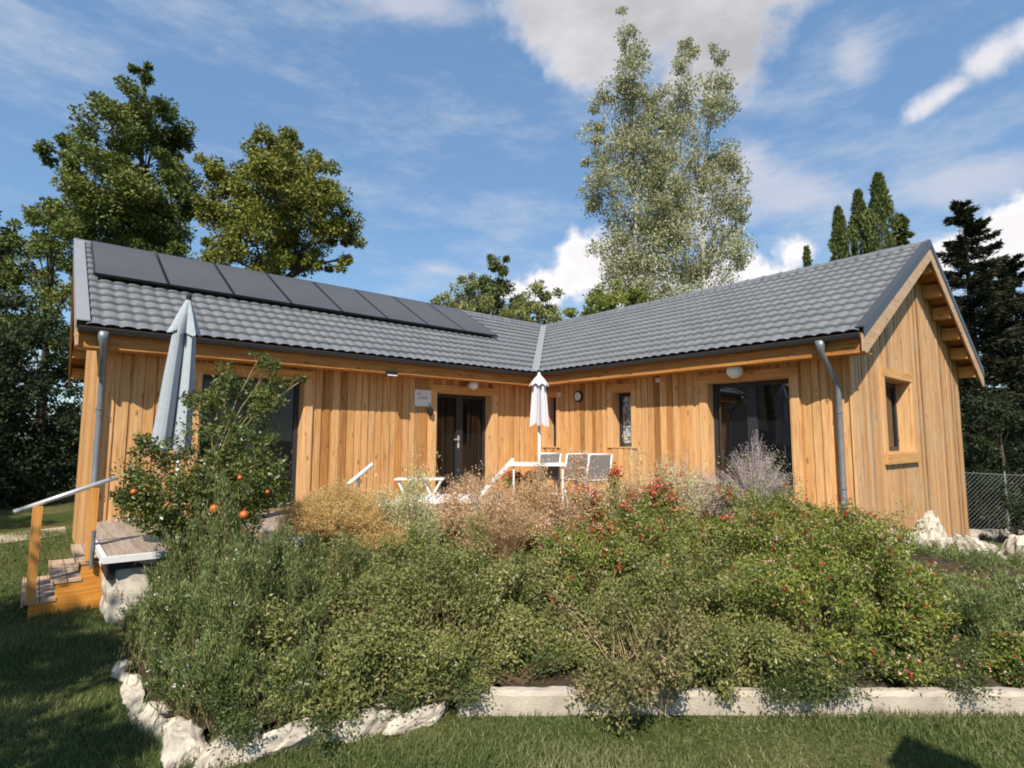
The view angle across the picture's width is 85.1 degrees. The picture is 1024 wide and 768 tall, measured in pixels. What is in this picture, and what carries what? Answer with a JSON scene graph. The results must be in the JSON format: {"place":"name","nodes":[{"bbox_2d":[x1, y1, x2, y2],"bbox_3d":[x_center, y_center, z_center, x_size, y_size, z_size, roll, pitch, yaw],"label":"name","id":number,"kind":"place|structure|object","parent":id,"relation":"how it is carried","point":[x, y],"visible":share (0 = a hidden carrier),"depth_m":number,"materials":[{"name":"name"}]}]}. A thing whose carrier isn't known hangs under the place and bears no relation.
{"place":"outdoors","nodes":[
{"label":"outdoors","id":0,"kind":"place"},
{"bbox_2d":[140,624,216,701],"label":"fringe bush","id":1,"kind":"object","parent":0,"point":[157,668],"visible":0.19,"depth_m":3.73,"materials":[{"name":"green plant"}]},
{"bbox_2d":[271,474,396,568],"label":"ornamental grass","id":2,"kind":"object","parent":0,"point":[311,512],"depth_m":5.63,"materials":[{"name":"yellow plant"}]},
{"bbox_2d":[345,513,421,568],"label":"feather grass","id":3,"kind":"object","parent":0,"point":[376,533],"depth_m":5.55,"materials":[{"name":"plant"}]},
{"bbox_2d":[462,493,548,565],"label":"feather grass","id":4,"kind":"object","parent":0,"point":[508,527],"depth_m":5.73,"materials":[{"name":"beige plant"}]},
{"bbox_2d":[0,445,1023,767],"bbox_3d":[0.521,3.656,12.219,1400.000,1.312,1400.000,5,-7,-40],"label":"lawn","id":5,"kind":"structure","parent":0,"point":[58,513],"depth_m":3.40,"materials":[{"name":"green plant"}]},
{"bbox_2d":[0,211,37,412],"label":"broadleaf tree","id":6,"kind":"object","parent":5,"relation":"on","point":[4,252],"visible":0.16,"depth_m":26.49,"materials":[{"name":"green plant"}]},
{"bbox_2d":[0,288,83,506],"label":"dark tree","id":7,"kind":"object","parent":5,"relation":"on","point":[17,487],"visible":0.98,"depth_m":14.92,"materials":[{"name":"green plant"}]},
{"bbox_2d":[0,201,83,496],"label":"broadleaf tree","id":8,"kind":"object","parent":5,"relation":"on","point":[47,245],"visible":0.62,"depth_m":16.88,"materials":[{"name":"green plant"}]},
{"bbox_2d":[13,475,117,617],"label":"wooden steps","id":9,"kind":"structure","parent":5,"relation":"on","point":[66,584],"depth_m":5.86,"materials":[{"name":"orange wood"}]},
{"bbox_2d":[31,61,207,275],"bbox_3d":[-15.538,-4.395,22.113,6.029,16.817,7.176,5,-7,-40],"label":"broadleaf tree","id":10,"kind":"object","parent":5,"relation":"on","point":[137,199],"visible":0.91,"depth_m":21.23,"materials":[{"name":"green plant"}]},
{"bbox_2d":[190,122,368,278],"bbox_3d":[-8.505,-2.866,19.845,5.215,13.362,5.724,5,-7,-40],"label":"broadleaf tree","id":11,"kind":"object","parent":5,"relation":"on","point":[291,186],"visible":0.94,"depth_m":19.35,"materials":[{"name":"green plant"}]},
{"bbox_2d":[99,531,696,622],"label":"retaining wall","id":12,"kind":"structure","parent":5,"relation":"on","point":[130,582],"depth_m":5.50,"materials":[{"name":"white stone"}]},
{"bbox_2d":[95,489,745,579],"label":"terrace deck","id":13,"kind":"structure","parent":12,"relation":"on","point":[120,545],"depth_m":6.20,"materials":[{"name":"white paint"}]},
{"bbox_2d":[143,293,200,542],"bbox_3d":[-3.893,0.337,6.572,0.600,2.890,0.600,5,-7,-40],"label":"parasol","id":14,"kind":"object","parent":13,"relation":"on","point":[179,376],"visible":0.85,"depth_m":6.54,"materials":[{"name":"white fabric"}]},
{"bbox_2d":[529,372,551,509],"bbox_3d":[0.461,0.932,9.434,0.600,2.290,0.600,5,-7,-40],"label":"parasol","id":15,"kind":"object","parent":13,"relation":"on","point":[539,410],"visible":0.82,"depth_m":9.42,"materials":[{"name":"fabric"}]},
{"bbox_2d":[381,700,446,736],"bbox_3d":[-0.605,2.143,3.576,0.555,0.173,0.212,5,-7,-40],"label":"rock","id":16,"kind":"object","parent":5,"relation":"on","point":[427,715],"visible":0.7,"depth_m":3.49,"materials":[{"name":"white stone"}]},
{"bbox_2d":[430,272,496,313],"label":"tree","id":17,"kind":"object","parent":5,"relation":"on","point":[470,299],"visible":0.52,"depth_m":23.93,"materials":[{"name":"green plant"}]},
{"bbox_2d":[474,253,534,319],"bbox_3d":[-0.442,-0.836,25.893,3.405,10.522,3.065,1,-6,-12],"label":"broadleaf tree","id":18,"kind":"object","parent":5,"relation":"on","point":[487,284],"visible":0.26,"depth_m":25.90,"materials":[{"name":"green plant"}]},
{"bbox_2d":[68,237,984,543],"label":"timber house","id":19,"kind":"structure","parent":5,"relation":"on","point":[844,385],"depth_m":10.00,"materials":[{"name":"brown wood"}]},
{"bbox_2d":[91,240,167,285],"bbox_3d":[-6.831,-2.164,9.910,1.012,1.055,1.796,5,-7,-40],"label":"solar panel","id":20,"kind":"object","parent":19,"relation":"attached to","point":[123,262],"visible":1,"depth_m":9.77,"materials":[{"name":"black glass"}]},
{"bbox_2d":[156,252,233,295],"bbox_3d":[-6.043,-2.097,10.577,1.012,1.055,1.796,5,-7,-40],"label":"solar panel","id":21,"kind":"object","parent":19,"relation":"attached to","point":[191,274],"visible":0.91,"depth_m":10.44,"materials":[{"name":"black glass"}]},
{"bbox_2d":[184,362,313,513],"bbox_3d":[-4.288,0.882,9.170,1.880,2.310,0.310,5,-7,-40],"label":"door","id":22,"kind":"structure","parent":19,"relation":"in","point":[295,421],"depth_m":9.55,"materials":[{"name":"grey glass"}]},
{"bbox_2d":[214,263,290,304],"bbox_3d":[-5.256,-2.029,11.244,1.012,1.055,1.796,5,-7,-40],"label":"solar panel","id":23,"kind":"object","parent":19,"relation":"attached to","point":[249,284],"visible":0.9,"depth_m":11.11,"materials":[{"name":"black glass"}]},
{"bbox_2d":[266,273,341,312],"bbox_3d":[-4.468,-1.961,11.910,1.012,1.055,1.796,5,-7,-40],"label":"solar panel","id":24,"kind":"object","parent":19,"relation":"attached to","point":[302,293],"visible":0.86,"depth_m":11.78,"materials":[{"name":"black glass"}]},
{"bbox_2d":[313,281,387,319],"bbox_3d":[-3.681,-1.893,12.577,1.012,1.055,1.796,5,-7,-40],"label":"solar panel","id":25,"kind":"object","parent":19,"relation":"attached to","point":[345,300],"visible":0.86,"depth_m":12.45,"materials":[{"name":"black glass"}]},
{"bbox_2d":[355,289,427,325],"bbox_3d":[-2.894,-1.826,13.244,1.012,1.055,1.796,5,-7,-40],"label":"solar panel","id":26,"kind":"object","parent":19,"relation":"attached to","point":[391,308],"visible":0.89,"depth_m":13.12,"materials":[{"name":"black glass"}]},
{"bbox_2d":[393,296,464,331],"bbox_3d":[-2.106,-1.758,13.910,1.012,1.055,1.796,5,-7,-40],"label":"solar panel","id":27,"kind":"object","parent":19,"relation":"attached to","point":[429,315],"visible":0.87,"depth_m":13.79,"materials":[{"name":"black glass"}]},
{"bbox_2d":[429,384,497,493],"bbox_3d":[-1.078,1.188,11.885,1.730,2.250,0.310,5,-7,-40],"label":"door","id":28,"kind":"structure","parent":19,"relation":"in","point":[464,420],"depth_m":12.00,"materials":[{"name":"grey glass"}]},
{"bbox_2d":[543,390,559,447],"bbox_3d":[1.004,0.809,12.877,0.310,1.310,0.540,5,-7,-40],"label":"window","id":29,"kind":"structure","parent":19,"relation":"in","point":[551,434],"depth_m":12.91,"materials":[{"name":"brown"}]},
{"bbox_2d":[606,383,636,447],"bbox_3d":[2.313,0.653,11.346,0.310,1.290,0.720,5,-7,-40],"label":"window","id":30,"kind":"structure","parent":19,"relation":"in","point":[621,398],"depth_m":11.46,"materials":[{"name":"brown"}]},
{"bbox_2d":[698,366,804,508],"bbox_3d":[3.992,0.931,9.312,0.280,2.290,1.720,5,-7,-40],"label":"door","id":31,"kind":"structure","parent":19,"relation":"in","point":[765,401],"depth_m":9.37,"materials":[{"name":"grey glass"}]},
{"bbox_2d":[879,367,920,464],"bbox_3d":[6.512,0.566,9.559,1.770,1.560,0.325,5,-7,-40],"label":"window","id":32,"kind":"structure","parent":19,"relation":"in","point":[897,388],"depth_m":9.92,"materials":[{"name":"brown wood"}]},
{"bbox_2d":[458,686,609,716],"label":"concrete kerb","id":33,"kind":"structure","parent":5,"relation":"on","point":[528,700],"depth_m":3.65,"materials":[{"name":"concrete"}]},
{"bbox_2d":[500,279,570,324],"bbox_3d":[0.985,-0.165,23.740,2.963,8.776,2.844,5,-7,-40],"label":"tree","id":34,"kind":"object","parent":5,"relation":"on","point":[545,314],"visible":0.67,"depth_m":23.87,"materials":[{"name":"green plant"}]},
{"bbox_2d":[112,534,1023,736],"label":"flower bed soil","id":35,"kind":"structure","parent":5,"relation":"on","point":[554,678],"depth_m":4.22,"materials":[{"name":"brown soil"}]},
{"bbox_2d":[127,701,174,740],"bbox_3d":[-2.262,2.154,3.516,0.231,0.195,0.728,5,-7,-40],"label":"rock","id":36,"kind":"object","parent":35,"relation":"on","point":[160,721],"visible":0.52,"depth_m":3.51,"materials":[{"name":"white stone"}]},
{"bbox_2d":[113,571,201,667],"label":"rosemary bush","id":37,"kind":"object","parent":35,"relation":"on","point":[160,595],"visible":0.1,"depth_m":4.43,"materials":[{"name":"green plant"}]},
{"bbox_2d":[112,554,242,685],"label":"rosemary bush","id":38,"kind":"object","parent":35,"relation":"on","point":[151,615],"visible":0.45,"depth_m":4.05,"materials":[{"name":"green plant"}]},
{"bbox_2d":[131,622,228,734],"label":"fringe bush","id":39,"kind":"object","parent":35,"relation":"on","point":[154,684],"visible":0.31,"depth_m":3.46,"materials":[{"name":"green plant"}]},
{"bbox_2d":[161,716,207,767],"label":"rock","id":40,"kind":"object","parent":35,"relation":"on","point":[183,737],"visible":0.85,"depth_m":3.16,"materials":[{"name":"white stone"}]},
{"bbox_2d":[158,492,253,593],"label":"rosemary bush","id":41,"kind":"object","parent":35,"relation":"on","point":[179,558],"visible":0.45,"depth_m":5.09,"materials":[{"name":"green plant"}]},
{"bbox_2d":[107,349,308,548],"bbox_3d":[-2.881,0.812,5.346,1.740,2.452,1.209,4,-7,-31],"label":"pomegranate bush","id":42,"kind":"object","parent":35,"relation":"on","point":[146,499],"visible":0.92,"depth_m":5.34,"materials":[{"name":"green plant"}]},
{"bbox_2d":[193,719,262,767],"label":"rock","id":43,"kind":"object","parent":35,"relation":"on","point":[204,756],"visible":0.48,"depth_m":3.09,"materials":[{"name":"white stone"}]},
{"bbox_2d":[154,607,309,740],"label":"rosemary bush","id":44,"kind":"object","parent":35,"relation":"on","point":[239,667],"visible":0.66,"depth_m":3.46,"materials":[{"name":"green plant"}]},
{"bbox_2d":[184,444,300,603],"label":"rosemary bush","id":45,"kind":"object","parent":35,"relation":"on","point":[218,546],"visible":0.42,"depth_m":4.93,"materials":[{"name":"green plant"}]},
{"bbox_2d":[170,516,339,706],"bbox_3d":[-1.822,1.484,4.024,0.939,1.145,1.056,-3,-6,29],"label":"rosemary bush","id":46,"kind":"object","parent":35,"relation":"on","point":[261,574],"visible":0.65,"depth_m":3.90,"materials":[{"name":"green plant"}]},
{"bbox_2d":[164,645,391,761],"bbox_3d":[-1.518,1.946,3.535,1.031,0.352,1.156,-4,-7,37],"label":"ground cover","id":47,"kind":"object","parent":35,"relation":"on","point":[240,717],"visible":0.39,"depth_m":3.23,"materials":[{"name":"green plant"}]},
{"bbox_2d":[240,711,339,763],"bbox_3d":[-1.274,2.105,3.294,0.625,0.234,0.224,5,-7,-40],"label":"rock","id":48,"kind":"object","parent":35,"relation":"on","point":[275,740],"visible":0.5,"depth_m":3.18,"materials":[{"name":"white stone"}]},
{"bbox_2d":[249,624,334,733],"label":"fringe bush","id":49,"kind":"object","parent":35,"relation":"on","point":[297,690],"visible":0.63,"depth_m":3.44,"materials":[{"name":"green plant"}]},
{"bbox_2d":[280,521,381,613],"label":"rosemary bush","id":50,"kind":"object","parent":35,"relation":"on","point":[346,555],"visible":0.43,"depth_m":4.90,"materials":[{"name":"green plant"}]},
{"bbox_2d":[259,621,402,736],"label":"leaved bush","id":51,"kind":"object","parent":35,"relation":"on","point":[354,700],"visible":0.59,"depth_m":3.40,"materials":[{"name":"green plant"}]},
{"bbox_2d":[261,641,403,764],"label":"ground cover","id":52,"kind":"object","parent":35,"relation":"on","point":[324,726],"visible":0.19,"depth_m":3.29,"materials":[{"name":"green plant"}]},
{"bbox_2d":[232,531,468,700],"bbox_3d":[-1.244,1.654,4.048,1.497,0.918,1.556,5,-7,-40],"label":"leaved bush","id":53,"kind":"object","parent":35,"relation":"on","point":[345,658],"visible":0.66,"depth_m":3.94,"materials":[{"name":"green plant"}]},
{"bbox_2d":[323,703,402,743],"bbox_3d":[-0.913,2.133,3.462,0.524,0.253,0.215,5,-7,-40],"label":"rock","id":54,"kind":"object","parent":35,"relation":"on","point":[365,724],"visible":0.46,"depth_m":3.38,"materials":[{"name":"white stone"}]},
{"bbox_2d":[338,617,446,707],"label":"fringe bush","id":55,"kind":"object","parent":35,"relation":"on","point":[380,660],"visible":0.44,"depth_m":3.63,"materials":[{"name":"green plant"}]},
{"bbox_2d":[314,510,483,615],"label":"leaved bush","id":56,"kind":"object","parent":35,"relation":"on","point":[412,540],"visible":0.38,"depth_m":4.83,"materials":[{"name":"green plant"}]},
{"bbox_2d":[322,444,492,559],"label":"silver bush","id":57,"kind":"object","parent":35,"relation":"on","point":[405,503],"visible":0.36,"depth_m":5.75,"materials":[{"name":"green plant"}]},
{"bbox_2d":[372,655,502,721],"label":"ground cover","id":58,"kind":"object","parent":35,"relation":"on","point":[453,686],"visible":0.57,"depth_m":3.59,"materials":[{"name":"green plant"}]},
{"bbox_2d":[332,522,560,699],"bbox_3d":[-0.535,1.600,4.151,1.458,1.076,1.461,5,-7,-40],"label":"leaved bush","id":59,"kind":"object","parent":35,"relation":"on","point":[502,628],"visible":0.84,"depth_m":4.05,"materials":[{"name":"green plant"}]},
{"bbox_2d":[414,615,525,705],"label":"fringe bush","id":60,"kind":"object","parent":35,"relation":"on","point":[483,680],"visible":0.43,"depth_m":3.92,"materials":[{"name":"green plant"}]},
{"bbox_2d":[422,460,565,560],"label":"seed head bush","id":61,"kind":"object","parent":35,"relation":"on","point":[454,510],"visible":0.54,"depth_m":5.94,"materials":[{"name":"beige plant"}]},
{"bbox_2d":[406,496,596,615],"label":"leaved bush","id":62,"kind":"object","parent":35,"relation":"on","point":[510,573],"visible":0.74,"depth_m":4.84,"materials":[{"name":"green plant"}]},
{"bbox_2d":[455,639,584,686],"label":"ground cover","id":63,"kind":"object","parent":35,"relation":"on","point":[537,662],"visible":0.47,"depth_m":3.90,"materials":[{"name":"green plant"}]},
{"bbox_2d":[459,594,612,674],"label":"leaved bush","id":64,"kind":"object","parent":35,"relation":"on","point":[542,620],"visible":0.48,"depth_m":4.17,"materials":[{"name":"green plant"}]},
{"bbox_2d":[513,447,619,550],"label":"seed head bush","id":65,"kind":"object","parent":35,"relation":"on","point":[560,516],"visible":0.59,"depth_m":6.11,"materials":[{"name":"beige plant"}]},
{"bbox_2d":[518,500,680,610],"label":"sage bush","id":66,"kind":"object","parent":35,"relation":"on","point":[605,555],"visible":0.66,"depth_m":5.07,"materials":[{"name":"green plant"}]},
{"bbox_2d":[554,556,674,654],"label":"leaved bush","id":67,"kind":"object","parent":35,"relation":"on","point":[589,603],"visible":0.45,"depth_m":4.38,"materials":[{"name":"green plant"}]},
{"bbox_2d":[556,462,688,552],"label":"red flower bush","id":68,"kind":"object","parent":35,"relation":"on","point":[666,495],"visible":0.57,"depth_m":5.91,"materials":[{"name":"green plant"}]},
{"bbox_2d":[546,573,731,741],"bbox_3d":[0.916,1.697,3.856,1.215,0.908,1.486,1,-6,-6],"label":"drying bush","id":69,"kind":"object","parent":35,"relation":"on","point":[622,676],"visible":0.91,"depth_m":3.60,"materials":[{"name":"green plant"}]},
{"bbox_2d":[593,428,718,543],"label":"silver bush","id":70,"kind":"object","parent":35,"relation":"on","point":[691,490],"visible":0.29,"depth_m":6.39,"materials":[{"name":"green plant"}]},
{"bbox_2d":[594,524,763,622],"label":"leaved bush","id":71,"kind":"object","parent":35,"relation":"on","point":[710,583],"visible":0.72,"depth_m":4.66,"materials":[{"name":"green plant"}]},
{"bbox_2d":[594,494,794,605],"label":"sage bush","id":72,"kind":"object","parent":35,"relation":"on","point":[657,538],"visible":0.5,"depth_m":5.34,"materials":[{"name":"green plant"}]},
{"bbox_2d":[659,607,775,710],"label":"fringe bush","id":73,"kind":"object","parent":35,"relation":"on","point":[746,676],"visible":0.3,"depth_m":3.73,"materials":[{"name":"green plant"}]},
{"bbox_2d":[630,555,842,692],"bbox_3d":[1.605,1.726,4.173,1.331,0.789,1.615,0,-6,-1],"label":"leaved bush","id":74,"kind":"object","parent":35,"relation":"on","point":[761,645],"visible":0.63,"depth_m":3.83,"materials":[{"name":"green plant"}]},
{"bbox_2d":[675,449,835,551],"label":"sage bush","id":75,"kind":"object","parent":35,"relation":"on","point":[795,514],"visible":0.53,"depth_m":6.16,"materials":[{"name":"green plant"}]},
{"bbox_2d":[717,430,795,526],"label":"lilac spike plant","id":76,"kind":"object","parent":35,"relation":"on","point":[763,479],"visible":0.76,"depth_m":6.92,"materials":[{"name":"plant"}]},
{"bbox_2d":[727,614,847,707],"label":"fringe bush","id":77,"kind":"object","parent":35,"relation":"on","point":[814,662],"visible":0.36,"depth_m":3.68,"materials":[{"name":"green plant"}]},
{"bbox_2d":[729,651,884,715],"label":"ground cover","id":78,"kind":"object","parent":35,"relation":"on","point":[813,689],"visible":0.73,"depth_m":3.61,"materials":[{"name":"green plant"}]},
{"bbox_2d":[691,453,925,591],"bbox_3d":[2.844,1.290,5.436,1.658,1.375,1.962,5,-7,-40],"label":"sage bush","id":79,"kind":"object","parent":35,"relation":"on","point":[853,541],"visible":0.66,"depth_m":5.11,"materials":[{"name":"green plant"}]},
{"bbox_2d":[715,544,916,675],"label":"sage bush","id":80,"kind":"object","parent":35,"relation":"on","point":[790,590],"visible":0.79,"depth_m":4.20,"materials":[{"name":"green plant"}]},
{"bbox_2d":[767,488,903,545],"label":"sage bush","id":81,"kind":"object","parent":35,"relation":"on","point":[850,514],"visible":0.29,"depth_m":6.21,"materials":[{"name":"green plant"}]},
{"bbox_2d":[797,517,932,597],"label":"sage bush","id":82,"kind":"object","parent":35,"relation":"on","point":[878,584],"visible":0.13,"depth_m":5.31,"materials":[{"name":"green plant"}]},
{"bbox_2d":[782,522,962,659],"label":"sage bush","id":83,"kind":"object","parent":35,"relation":"on","point":[914,590],"visible":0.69,"depth_m":4.20,"materials":[{"name":"green plant"}]},
{"bbox_2d":[800,632,964,689],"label":"fringe bush","id":84,"kind":"object","parent":35,"relation":"on","point":[915,674],"visible":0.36,"depth_m":3.83,"materials":[{"name":"green plant"}]},
{"bbox_2d":[843,630,1010,708],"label":"ground cover","id":85,"kind":"object","parent":35,"relation":"on","point":[963,686],"visible":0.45,"depth_m":3.86,"materials":[{"name":"green plant"}]},
{"bbox_2d":[867,558,1023,653],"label":"rosemary bush","id":86,"kind":"object","parent":35,"relation":"on","point":[977,610],"visible":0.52,"depth_m":4.30,"materials":[{"name":"green plant"}]},
{"bbox_2d":[911,537,1009,573],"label":"rosemary bush","id":87,"kind":"object","parent":35,"relation":"on","point":[961,556],"visible":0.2,"depth_m":6.01,"materials":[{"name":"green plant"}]},
{"bbox_2d":[925,627,1023,688],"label":"ground cover","id":88,"kind":"object","parent":35,"relation":"on","point":[956,644],"visible":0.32,"depth_m":4.11,"materials":[{"name":"green plant"}]},
{"bbox_2d":[945,620,1023,687],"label":"fringe bush","id":89,"kind":"object","parent":35,"relation":"on","point":[1013,645],"visible":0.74,"depth_m":3.97,"materials":[{"name":"green plant"}]},
{"bbox_2d":[564,279,657,318],"bbox_3d":[4.032,-0.098,21.769,3.799,8.272,2.174,1,-6,-13],"label":"tree","id":90,"kind":"object","parent":5,"relation":"on","point":[600,299],"visible":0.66,"depth_m":21.79,"materials":[{"name":"green plant"}]},
{"bbox_2d":[572,6,704,307],"bbox_3d":[7.627,-8.730,33.894,7.317,28.850,6.329,5,-7,-40],"label":"poplar tree","id":91,"kind":"object","parent":5,"relation":"on","point":[634,267],"visible":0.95,"depth_m":33.60,"materials":[{"name":"green plant"}]},
{"bbox_2d":[656,37,758,297],"bbox_3d":[11.755,-7.935,34.638,6.636,27.433,5.074,-2,-6,17],"label":"poplar tree","id":92,"kind":"object","parent":5,"relation":"on","point":[702,273],"visible":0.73,"depth_m":34.58,"materials":[{"name":"green plant"}]},
{"bbox_2d":[610,687,831,716],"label":"concrete kerb","id":93,"kind":"structure","parent":5,"relation":"on","point":[700,704],"depth_m":3.65,"materials":[{"name":"beige concrete"}]},
{"bbox_2d":[827,204,852,261],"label":"cypress tree","id":94,"kind":"object","parent":5,"relation":"on","point":[839,242],"visible":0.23,"depth_m":32.24,"materials":[{"name":"green plant"}]},
{"bbox_2d":[846,188,874,256],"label":"cypress tree","id":95,"kind":"object","parent":5,"relation":"on","point":[855,230],"visible":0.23,"depth_m":32.31,"materials":[{"name":"green plant"}]},
{"bbox_2d":[860,171,903,252],"bbox_3d":[20.866,-3.030,30.675,5.538,18.346,6.363,-2,-6,22],"label":"cypress tree","id":96,"kind":"object","parent":5,"relation":"on","point":[879,212],"visible":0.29,"depth_m":31.21,"materials":[{"name":"green plant"}]},
{"bbox_2d":[831,687,1023,716],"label":"concrete kerb","id":97,"kind":"structure","parent":5,"relation":"on","point":[922,699],"depth_m":3.66,"materials":[{"name":"beige concrete"}]},
{"bbox_2d":[936,199,1023,528],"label":"spruce tree","id":98,"kind":"object","parent":5,"relation":"on","point":[982,290],"visible":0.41,"depth_m":18.42,"materials":[{"name":"green plant"}]},
{"bbox_2d":[960,391,1023,528],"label":"green bush","id":99,"kind":"object","parent":5,"relation":"on","point":[986,443],"visible":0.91,"depth_m":15.47,"materials":[{"name":"green plant"}]},
{"bbox_2d":[962,253,1023,521],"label":"spruce tree","id":100,"kind":"object","parent":5,"relation":"on","point":[1012,267],"visible":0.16,"depth_m":21.82,"materials":[{"name":"green plant"}]},
{"bbox_2d":[965,443,1023,527],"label":"mixed hedge","id":101,"kind":"object","parent":5,"relation":"on","point":[982,498],"visible":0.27,"depth_m":16.33,"materials":[{"name":"green plant"}]},
{"bbox_2d":[996,482,1023,536],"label":"dark bush","id":102,"kind":"object","parent":5,"relation":"on","point":[1013,510],"visible":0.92,"depth_m":12.95,"materials":[{"name":"green plant"}]},
{"bbox_2d":[0,0,1023,438],"label":"sky","id":103,"kind":"structure","parent":0,"point":[450,125],"materials":[{"name":"blue"}]},
{"bbox_2d":[498,471,564,548],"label":"feather grass","id":104,"kind":"object","parent":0,"point":[533,504],"depth_m":6.37,"materials":[{"name":"beige plant"}]},
{"bbox_2d":[675,468,745,548],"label":"feather grass","id":105,"kind":"object","parent":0,"point":[712,510],"depth_m":6.30,"materials":[{"name":"beige plant"}]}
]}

